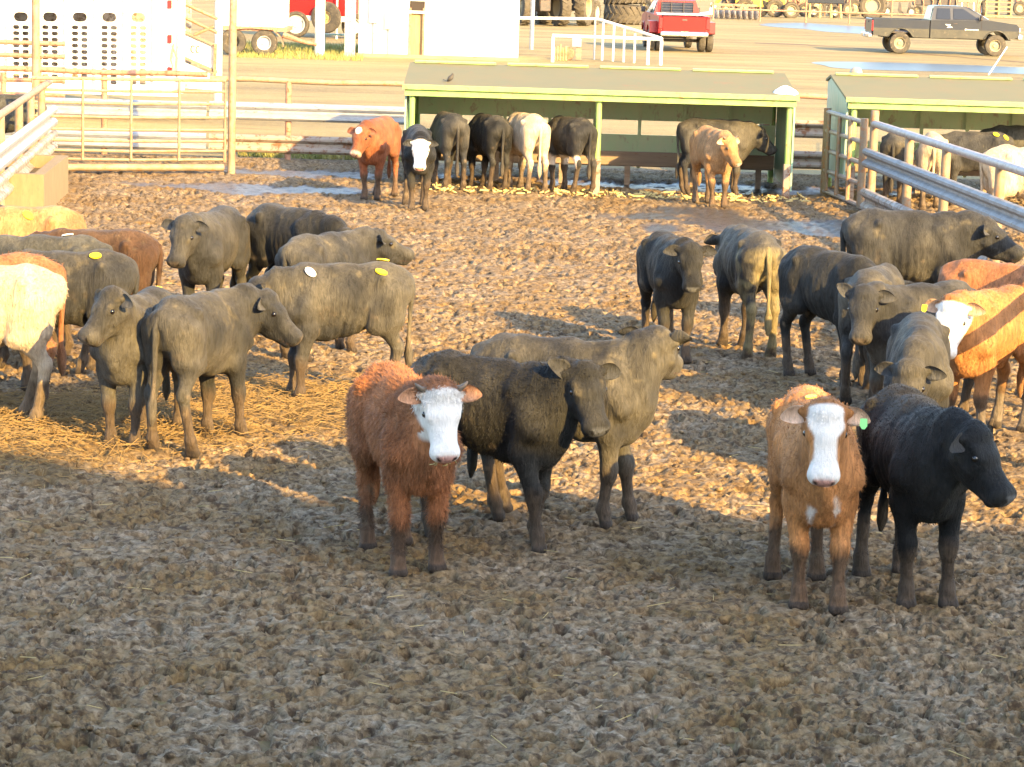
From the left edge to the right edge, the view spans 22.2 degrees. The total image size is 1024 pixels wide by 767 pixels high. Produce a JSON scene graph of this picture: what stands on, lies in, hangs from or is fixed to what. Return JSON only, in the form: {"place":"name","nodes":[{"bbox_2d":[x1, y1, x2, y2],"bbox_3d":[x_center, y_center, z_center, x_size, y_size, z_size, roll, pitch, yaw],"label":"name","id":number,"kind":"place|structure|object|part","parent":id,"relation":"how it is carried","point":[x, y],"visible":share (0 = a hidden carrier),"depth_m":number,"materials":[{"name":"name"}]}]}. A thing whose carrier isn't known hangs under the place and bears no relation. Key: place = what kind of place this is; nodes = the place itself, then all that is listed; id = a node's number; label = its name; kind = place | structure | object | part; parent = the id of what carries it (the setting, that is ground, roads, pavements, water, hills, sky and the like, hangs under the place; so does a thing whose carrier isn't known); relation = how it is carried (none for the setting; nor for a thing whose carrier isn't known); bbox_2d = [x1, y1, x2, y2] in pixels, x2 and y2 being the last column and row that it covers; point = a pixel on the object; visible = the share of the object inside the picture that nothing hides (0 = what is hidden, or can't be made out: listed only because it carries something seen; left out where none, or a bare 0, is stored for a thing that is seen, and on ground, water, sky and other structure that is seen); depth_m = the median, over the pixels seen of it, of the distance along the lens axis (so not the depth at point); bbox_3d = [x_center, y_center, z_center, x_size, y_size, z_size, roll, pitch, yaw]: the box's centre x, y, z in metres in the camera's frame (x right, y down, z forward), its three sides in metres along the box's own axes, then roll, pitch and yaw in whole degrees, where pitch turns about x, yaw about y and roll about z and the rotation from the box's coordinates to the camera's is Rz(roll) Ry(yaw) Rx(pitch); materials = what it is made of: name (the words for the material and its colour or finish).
{"place":"outdoors","nodes":[
{"label":"outdoors","id":0,"kind":"place"},
{"bbox_2d":[237,39,362,60],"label":"grass","id":1,"kind":"structure","parent":0,"point":[289,52],"depth_m":87.37,"materials":[{"name":"yellow plant"}]},
{"bbox_2d":[238,152,401,161],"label":"grass","id":2,"kind":"structure","parent":0,"point":[298,156],"depth_m":46.43,"materials":[{"name":"green plant"}]},
{"bbox_2d":[0,150,1023,766],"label":"mud ground","id":3,"kind":"structure","parent":0,"point":[490,246],"depth_m":15.94,"materials":[{"name":"brown soil"}]},
{"bbox_2d":[0,262,68,426],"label":"cow","id":4,"kind":"object","parent":3,"relation":"on","point":[33,299],"visible":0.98,"depth_m":19.96},
{"bbox_2d":[0,205,86,336],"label":"cow","id":5,"kind":"object","parent":3,"relation":"on","point":[19,221],"visible":0.33,"depth_m":24.58},
{"bbox_2d":[0,233,112,373],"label":"cow","id":6,"kind":"object","parent":3,"relation":"on","point":[64,242],"visible":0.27,"depth_m":22.65},
{"bbox_2d":[18,249,139,390],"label":"cow","id":7,"kind":"object","parent":3,"relation":"on","point":[89,273],"visible":0.3,"depth_m":21.79},
{"bbox_2d":[29,228,163,354],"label":"cow","id":8,"kind":"object","parent":3,"relation":"on","point":[143,251],"visible":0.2,"depth_m":23.41},
{"bbox_2d":[77,285,183,449],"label":"cow","id":9,"kind":"object","parent":3,"relation":"on","point":[109,333],"visible":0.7,"depth_m":19.28},
{"bbox_2d":[68,164,223,170],"bbox_3d":[-6.322,-3.470,41.925,3.416,0.124,0.120,-1,10,-16],"label":"ground pipe","id":10,"kind":"object","parent":3,"relation":"on","point":[145,167],"visible":0.66,"depth_m":42.00,"materials":[{"name":"beige metal"}]},
{"bbox_2d":[161,205,250,294],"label":"cow","id":11,"kind":"object","parent":3,"relation":"on","point":[208,249],"visible":0.84,"depth_m":24.85},
{"bbox_2d":[141,282,302,457],"bbox_3d":[-2.267,-0.124,19.751,0.650,1.219,1.486,9,12,37],"label":"cow","id":12,"kind":"object","parent":3,"relation":"on","point":[205,337],"visible":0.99,"depth_m":19.43},
{"bbox_2d":[0,352,463,493],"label":"hay","id":13,"kind":"object","parent":3,"relation":"on","point":[278,390],"visible":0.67,"depth_m":20.46},
{"bbox_2d":[246,203,351,282],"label":"cow","id":14,"kind":"object","parent":3,"relation":"on","point":[274,227],"visible":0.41,"depth_m":25.47},
{"bbox_2d":[248,258,415,402],"bbox_3d":[-1.587,-0.425,21.657,1.598,1.224,0.524,-1,10,-14],"label":"cow","id":15,"kind":"object","parent":3,"relation":"on","point":[325,302],"visible":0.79,"depth_m":21.52},
{"bbox_2d":[275,226,414,361],"bbox_3d":[-1.581,-0.851,24.301,0.573,1.186,1.574,9,12,35],"label":"cow","id":16,"kind":"object","parent":3,"relation":"on","point":[362,245],"visible":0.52,"depth_m":24.16},
{"bbox_2d":[347,115,401,200],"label":"cow","id":17,"kind":"object","parent":3,"relation":"on","point":[376,142],"visible":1,"depth_m":38.85},
{"bbox_2d":[343,358,481,576],"bbox_3d":[-0.645,0.495,16.099,0.559,1.304,1.492,-2,10,-20],"label":"cow","id":18,"kind":"object","parent":3,"relation":"on","point":[402,422],"visible":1,"depth_m":15.82},
{"bbox_2d":[401,124,438,210],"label":"cow","id":19,"kind":"object","parent":3,"relation":"on","point":[418,150],"visible":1,"depth_m":37.52},
{"bbox_2d":[429,111,469,191],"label":"cow","id":20,"kind":"object","parent":3,"relation":"on","point":[450,131],"visible":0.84,"depth_m":40.48},
{"bbox_2d":[467,113,512,191],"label":"cow","id":21,"kind":"object","parent":3,"relation":"on","point":[490,135],"visible":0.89,"depth_m":40.70},
{"bbox_2d":[0,265,1015,758],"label":"straw","id":22,"kind":"object","parent":3,"relation":"on","point":[400,595],"visible":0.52,"depth_m":15.37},
{"bbox_2d":[409,348,621,552],"bbox_3d":[-0.020,0.408,16.767,1.549,1.290,0.534,7,11,30],"label":"cow","id":23,"kind":"object","parent":3,"relation":"on","point":[524,418],"visible":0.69,"depth_m":16.51},
{"bbox_2d":[499,111,550,193],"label":"cow","id":24,"kind":"object","parent":3,"relation":"on","point":[531,133],"visible":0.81,"depth_m":40.53},
{"bbox_2d":[537,115,597,193],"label":"cow","id":25,"kind":"object","parent":3,"relation":"on","point":[574,138],"visible":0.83,"depth_m":40.80},
{"bbox_2d":[467,325,691,528],"bbox_3d":[0.429,0.267,17.452,1.474,1.370,0.661,2,10,-1],"label":"cow","id":26,"kind":"object","parent":3,"relation":"on","point":[647,360],"visible":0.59,"depth_m":17.26},
{"bbox_2d":[402,60,799,199],"bbox_3d":[1.368,-4.081,42.116,6.170,2.006,2.965,2,10,0],"label":"feed shelter","id":27,"kind":"object","parent":3,"relation":"on","point":[551,91],"visible":0.69,"depth_m":42.38,"materials":[{"name":"green paint"}]},
{"bbox_2d":[443,73,453,81],"bbox_3d":[-0.997,-4.804,41.027,0.174,0.152,0.080,2,10,0],"label":"bird","id":28,"kind":"object","parent":27,"relation":"on","point":[450,77],"visible":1,"depth_m":41.00},
{"bbox_2d":[773,85,798,94],"bbox_3d":[4.293,-4.603,40.932,0.393,0.142,0.398,2,10,0],"label":"white cloth","id":29,"kind":"object","parent":27,"relation":"on","point":[784,90],"visible":1,"depth_m":40.81,"materials":[{"name":"white fabric"}]},
{"bbox_2d":[636,230,716,363],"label":"cow","id":30,"kind":"object","parent":3,"relation":"on","point":[669,273],"visible":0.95,"depth_m":24.36},
{"bbox_2d":[689,125,741,208],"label":"cow","id":31,"kind":"object","parent":3,"relation":"on","point":[714,151],"visible":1,"depth_m":39.21},
{"bbox_2d":[675,117,776,195],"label":"cow","id":32,"kind":"object","parent":3,"relation":"on","point":[751,135],"visible":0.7,"depth_m":41.16},
{"bbox_2d":[704,224,786,358],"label":"cow","id":33,"kind":"object","parent":3,"relation":"on","point":[746,261],"visible":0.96,"depth_m":24.71},
{"bbox_2d":[763,383,870,615],"bbox_3d":[1.786,0.637,15.561,0.562,1.346,1.476,1,10,-2],"label":"cow","id":34,"kind":"object","parent":3,"relation":"on","point":[815,470],"visible":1,"depth_m":15.23},
{"bbox_2d":[778,245,875,386],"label":"cow","id":35,"kind":"object","parent":3,"relation":"on","point":[811,277],"visible":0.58,"depth_m":23.45},
{"bbox_2d":[838,263,904,404],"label":"cow","id":36,"kind":"object","parent":3,"relation":"on","point":[888,273],"visible":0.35,"depth_m":22.35},
{"bbox_2d":[879,133,914,203],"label":"cow","id":37,"kind":"object","parent":3,"relation":"on","point":[892,145],"visible":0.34,"depth_m":40.01},
{"bbox_2d":[837,279,975,411],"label":"cow","id":38,"kind":"object","parent":3,"relation":"on","point":[877,310],"visible":0.45,"depth_m":21.09},
{"bbox_2d":[874,311,953,408],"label":"cow","id":39,"kind":"object","parent":3,"relation":"on","point":[918,352],"visible":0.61,"depth_m":18.47},
{"bbox_2d":[826,72,1023,199],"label":"feed shelter","id":40,"kind":"object","parent":3,"relation":"on","point":[966,103],"visible":0.61,"depth_m":42.15,"materials":[{"name":"green paint"}]},
{"bbox_2d":[849,67,862,72],"bbox_3d":[5.670,-5.159,43.011,0.220,0.110,0.220,2,10,0],"label":"roof vent","id":41,"kind":"object","parent":40,"relation":"on","point":[855,70],"visible":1,"depth_m":42.94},
{"bbox_2d":[914,131,947,211],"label":"cow","id":42,"kind":"object","parent":3,"relation":"on","point":[927,157],"visible":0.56,"depth_m":39.45},
{"bbox_2d":[840,207,1023,283],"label":"cow","id":43,"kind":"object","parent":3,"relation":"on","point":[916,246],"visible":0.7,"depth_m":25.93},
{"bbox_2d":[852,382,1016,608],"bbox_3d":[2.471,0.686,15.595,0.644,1.279,1.570,0,10,-8],"label":"cow","id":44,"kind":"object","parent":3,"relation":"on","point":[926,459],"visible":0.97,"depth_m":15.29},
{"bbox_2d":[921,283,1023,432],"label":"cow","id":45,"kind":"object","parent":3,"relation":"on","point":[986,334],"visible":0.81,"depth_m":20.68},
{"bbox_2d":[941,131,1013,204],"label":"cow","id":46,"kind":"object","parent":3,"relation":"on","point":[980,142],"visible":0.34,"depth_m":40.67},
{"bbox_2d":[938,258,1023,386],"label":"cow","id":47,"kind":"object","parent":3,"relation":"on","point":[977,274],"visible":0.31,"depth_m":23.02},
{"bbox_2d":[979,144,1023,198],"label":"cow","id":48,"kind":"object","parent":3,"relation":"on","point":[1014,184],"visible":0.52,"depth_m":35.18},
{"bbox_2d":[980,125,1023,146],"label":"cow","id":49,"kind":"object","parent":3,"relation":"on","point":[1015,133],"visible":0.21,"depth_m":41.73},
{"bbox_2d":[27,0,1023,766],"bbox_3d":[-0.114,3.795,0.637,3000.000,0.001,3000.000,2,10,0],"label":"ground","id":50,"kind":"structure","parent":0,"point":[745,44],"depth_m":88.28,"materials":[{"name":"beige soil"}]},
{"bbox_2d":[0,80,57,205],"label":"guardrail fence","id":51,"kind":"object","parent":50,"relation":"on","point":[22,140],"visible":0.78,"depth_m":37.40,"materials":[{"name":"metal"}]},
{"bbox_2d":[0,40,64,97],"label":"pipe fence","id":52,"kind":"object","parent":50,"relation":"on","point":[29,55],"visible":0.47,"depth_m":49.12,"materials":[{"name":"beige metal"}]},
{"bbox_2d":[0,250,66,402],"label":"cow","id":53,"kind":"object","parent":50,"relation":"on","point":[17,258],"visible":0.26,"depth_m":20.95},
{"bbox_2d":[32,0,39,144],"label":"steel pole","id":54,"kind":"object","parent":50,"relation":"on","point":[35,37],"visible":0.41,"depth_m":42.26,"materials":[{"name":"beige metal"}]},
{"bbox_2d":[5,154,67,206],"bbox_3d":[-7.429,-2.805,36.983,2.180,0.650,3.200,2,10,0],"label":"water trough","id":55,"kind":"object","parent":50,"relation":"on","point":[43,182],"visible":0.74,"depth_m":35.73,"materials":[{"name":"concrete"}]},
{"bbox_2d":[0,0,191,96],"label":"livestock trailer","id":56,"kind":"object","parent":50,"relation":"on","point":[122,34],"visible":0.76,"depth_m":54.63,"materials":[{"name":"white paint"}]},
{"bbox_2d":[170,44,177,70],"bbox_3d":[-7.072,-6.772,54.567,0.164,0.654,0.044,2,10,0],"label":"rope","id":57,"kind":"object","parent":56,"relation":"hanging from","point":[174,51],"visible":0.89,"depth_m":54.54,"materials":[{"name":"fabric"}]},
{"bbox_2d":[185,3,217,89],"bbox_3d":[-6.816,-7.335,56.576,0.900,1.933,0.190,2,10,0],"label":"loading chute","id":58,"kind":"object","parent":56,"relation":"attached to","point":[200,51],"visible":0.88,"depth_m":56.61,"materials":[{"name":"white metal"}]},
{"bbox_2d":[0,66,207,153],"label":"guardrail fence","id":59,"kind":"object","parent":50,"relation":"on","point":[118,110],"visible":0.52,"depth_m":45.39,"materials":[{"name":"silver metal"}]},
{"bbox_2d":[214,0,222,100],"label":"white post","id":60,"kind":"object","parent":50,"relation":"on","point":[218,26],"visible":0.51,"depth_m":57.51,"materials":[{"name":"white metal"}]},
{"bbox_2d":[227,0,236,173],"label":"steel pole","id":61,"kind":"object","parent":50,"relation":"on","point":[232,86],"visible":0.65,"depth_m":42.37,"materials":[{"name":"beige metal"}]},
{"bbox_2d":[31,76,225,161],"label":"pipe gate","id":62,"kind":"structure","parent":61,"relation":"attached to","point":[131,117],"depth_m":41.99,"materials":[{"name":"beige metal"}]},
{"bbox_2d":[222,0,316,55],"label":"flatbed trailer","id":63,"kind":"object","parent":50,"relation":"on","point":[265,19],"visible":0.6,"depth_m":86.08,"materials":[{"name":"metal"}]},
{"bbox_2d":[209,76,404,159],"bbox_3d":[-3.465,-4.549,45.450,3.601,1.520,0.188,2,10,0],"label":"guardrail fence","id":64,"kind":"object","parent":50,"relation":"on","point":[288,111],"visible":0.65,"depth_m":45.38,"materials":[{"name":"silver metal"}]},
{"bbox_2d":[314,0,324,55],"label":"white column","id":65,"kind":"structure","parent":50,"relation":"on","point":[320,24],"depth_m":87.51,"materials":[{"name":"metal"}]},
{"bbox_2d":[286,0,358,38],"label":"red lorry","id":66,"kind":"object","parent":50,"relation":"on","point":[301,14],"visible":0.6,"depth_m":102.97,"materials":[{"name":"red paint"}]},
{"bbox_2d":[325,33,350,49],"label":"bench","id":67,"kind":"object","parent":50,"relation":"on","point":[334,34],"visible":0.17,"depth_m":90.76,"materials":[{"name":"grey metal"}]},
{"bbox_2d":[344,0,355,57],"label":"corrugated column","id":68,"kind":"structure","parent":50,"relation":"on","point":[350,17],"depth_m":86.84,"materials":[{"name":"white metal"}]},
{"bbox_2d":[357,0,519,60],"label":"shed","id":69,"kind":"structure","parent":50,"relation":"on","point":[487,30],"depth_m":87.76,"materials":[{"name":"white paint"}]},
{"bbox_2d":[529,0,534,49],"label":"pole","id":70,"kind":"object","parent":50,"relation":"on","point":[531,40],"visible":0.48,"depth_m":98.06,"materials":[{"name":"white metal"}]},
{"bbox_2d":[519,0,572,25],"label":"tractor","id":71,"kind":"object","parent":50,"relation":"on","point":[558,8],"visible":0.6,"depth_m":127.28,"materials":[{"name":"rubber"}]},
{"bbox_2d":[554,44,566,60],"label":"short boards","id":72,"kind":"object","parent":50,"relation":"on","point":[558,52],"visible":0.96,"depth_m":89.43,"materials":[{"name":"yellow wood"}]},
{"bbox_2d":[536,0,600,25],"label":"tractor","id":73,"kind":"object","parent":50,"relation":"on","point":[586,8],"visible":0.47,"depth_m":129.79,"materials":[{"name":"rubber"}]},
{"bbox_2d":[561,38,581,59],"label":"equipment box","id":74,"kind":"object","parent":50,"relation":"on","point":[576,42],"visible":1,"depth_m":89.87,"materials":[{"name":"beige metal"}]},
{"bbox_2d":[519,16,662,64],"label":"pipe railing","id":75,"kind":"object","parent":50,"relation":"on","point":[624,37],"visible":1,"depth_m":89.13,"materials":[{"name":"white metal"}]},
{"bbox_2d":[420,182,810,202],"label":"litter","id":76,"kind":"object","parent":50,"relation":"on","point":[686,197],"visible":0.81,"depth_m":40.60,"materials":[{"name":"plant"}]},
{"bbox_2d":[604,4,648,24],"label":"tractor tyre","id":77,"kind":"object","parent":50,"relation":"on","point":[624,14],"visible":0.85,"depth_m":134.03,"materials":[{"name":"rubber"}]},
{"bbox_2d":[603,0,645,3],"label":"tractor tyre","id":78,"kind":"object","parent":77,"relation":"on","point":[624,1],"visible":0.98,"depth_m":134.15,"materials":[{"name":"rubber"}]},
{"bbox_2d":[641,0,714,51],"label":"pickup truck","id":79,"kind":"object","parent":50,"relation":"on","point":[685,21],"visible":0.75,"depth_m":100.46,"materials":[{"name":"red paint"}]},
{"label":"front window","id":80,"kind":"part","parent":79,"relation":"part of","materials":[{"name":"white glass"}]},
{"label":"back window","id":81,"kind":"part","parent":79,"relation":"part of","materials":[{"name":"grey glass"}]},
{"bbox_2d":[711,3,758,19],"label":"disc harrow","id":82,"kind":"object","parent":50,"relation":"on","point":[732,14],"visible":0.87,"depth_m":151.30,"materials":[{"name":"grey metal"}]},
{"bbox_2d":[700,0,784,16],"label":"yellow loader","id":83,"kind":"object","parent":50,"relation":"on","point":[775,4],"visible":0.66,"depth_m":158.47,"materials":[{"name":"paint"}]},
{"bbox_2d":[721,0,766,16],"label":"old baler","id":84,"kind":"object","parent":50,"relation":"on","point":[764,13],"visible":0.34,"depth_m":158.84,"materials":[{"name":"metal"}]},
{"bbox_2d":[782,2,799,17],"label":"tractor tyre","id":85,"kind":"object","parent":50,"relation":"on","point":[791,6],"visible":0.84,"depth_m":157.83,"materials":[{"name":"rubber"}]},
{"bbox_2d":[759,93,826,168],"bbox_3d":[4.911,-4.298,45.450,1.242,1.520,0.188,2,10,0],"label":"guardrail fence","id":86,"kind":"object","parent":50,"relation":"on","point":[808,159],"visible":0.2,"depth_m":45.40,"materials":[{"name":"silver metal"}]},
{"bbox_2d":[759,23,864,33],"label":"puddle water","id":87,"kind":"structure","parent":50,"relation":"on","point":[836,28],"depth_m":139.71,"materials":[{"name":"blue liquid"}]},
{"bbox_2d":[807,0,843,17],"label":"tool bar","id":88,"kind":"object","parent":50,"relation":"on","point":[832,15],"visible":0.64,"depth_m":160.77,"materials":[{"name":"paint"}]},
{"bbox_2d":[820,108,868,209],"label":"pipe gate","id":89,"kind":"structure","parent":50,"relation":"on","point":[848,157],"depth_m":40.93,"materials":[{"name":"beige metal"}]},
{"bbox_2d":[712,0,1023,23],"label":"pipe fence","id":90,"kind":"object","parent":50,"relation":"on","point":[806,11],"visible":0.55,"depth_m":148.25,"materials":[{"name":"white metal"}]},
{"bbox_2d":[858,0,886,18],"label":"tractor tyre","id":91,"kind":"object","parent":50,"relation":"on","point":[875,6],"visible":0.81,"depth_m":161.55,"materials":[{"name":"rubber"}]},
{"bbox_2d":[812,62,1023,73],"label":"puddle water","id":92,"kind":"structure","parent":50,"relation":"on","point":[921,67],"depth_m":92.69,"materials":[{"name":"blue liquid"}]},
{"bbox_2d":[859,110,1023,262],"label":"guardrail fence","id":93,"kind":"object","parent":50,"relation":"on","point":[944,188],"visible":0.71,"depth_m":35.03,"materials":[{"name":"silver metal"}]},
{"bbox_2d":[861,5,1022,55],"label":"pickup truck","id":94,"kind":"object","parent":50,"relation":"on","point":[949,22],"visible":1,"depth_m":105.00,"materials":[{"name":"paint"}]},
{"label":"back window","id":95,"kind":"part","parent":94,"relation":"part of","materials":[{"name":"white glass"}]},
{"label":"rear window","id":96,"kind":"part","parent":94,"relation":"part of","materials":[{"name":"grey glass"}]},
{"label":"front window","id":97,"kind":"part","parent":94,"relation":"part of","materials":[{"name":"grey glass"}]},
{"bbox_2d":[982,0,1012,15],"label":"crate stack","id":98,"kind":"object","parent":50,"relation":"on","point":[1008,5],"visible":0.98,"depth_m":177.80,"materials":[{"name":"brown wood"}]},
{"bbox_2d":[640,0,652,6],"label":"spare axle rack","id":99,"kind":"object","parent":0,"point":[648,3],"visible":0.17,"depth_m":156.31,"materials":[{"name":"metal"}]},
{"bbox_2d":[781,0,808,15],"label":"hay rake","id":100,"kind":"object","parent":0,"point":[801,3],"visible":0.26,"depth_m":163.17,"materials":[{"name":"metal"}]},
{"bbox_2d":[811,0,853,16],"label":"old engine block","id":101,"kind":"object","parent":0,"point":[845,6],"depth_m":166.19,"materials":[{"name":"metal"}]},
{"bbox_2d":[851,0,860,15],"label":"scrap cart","id":102,"kind":"object","parent":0,"point":[855,3],"visible":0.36,"depth_m":167.81,"materials":[{"name":"beige metal"}]},
{"bbox_2d":[762,43,1023,62],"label":"track","id":103,"kind":"structure","parent":0,"point":[884,50],"depth_m":108.87,"materials":[{"name":"brown"}]},
{"bbox_2d":[886,0,915,15],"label":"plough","id":104,"kind":"object","parent":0,"point":[911,10],"visible":0.77,"depth_m":172.56,"materials":[{"name":"metal"}]},
{"bbox_2d":[912,0,957,13],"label":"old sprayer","id":105,"kind":"object","parent":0,"point":[920,9],"visible":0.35,"depth_m":175.46,"materials":[{"name":"metal"}]},
{"bbox_2d":[958,0,985,15],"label":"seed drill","id":106,"kind":"object","parent":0,"point":[982,9],"visible":0.43,"depth_m":177.55,"materials":[{"name":"metal"}]},
{"bbox_2d":[988,47,1006,74],"bbox_3d":[8.871,-5.897,47.637,0.028,0.377,4.131,4,10,14],"label":"guy wire","id":107,"kind":"object","parent":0,"point":[997,61],"visible":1,"depth_m":47.35,"materials":[{"name":"white paint"}]},
{"bbox_2d":[1013,0,1023,15],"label":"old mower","id":108,"kind":"object","parent":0,"point":[1018,7],"visible":1,"depth_m":184.71,"materials":[{"name":"metal"}]}
]}

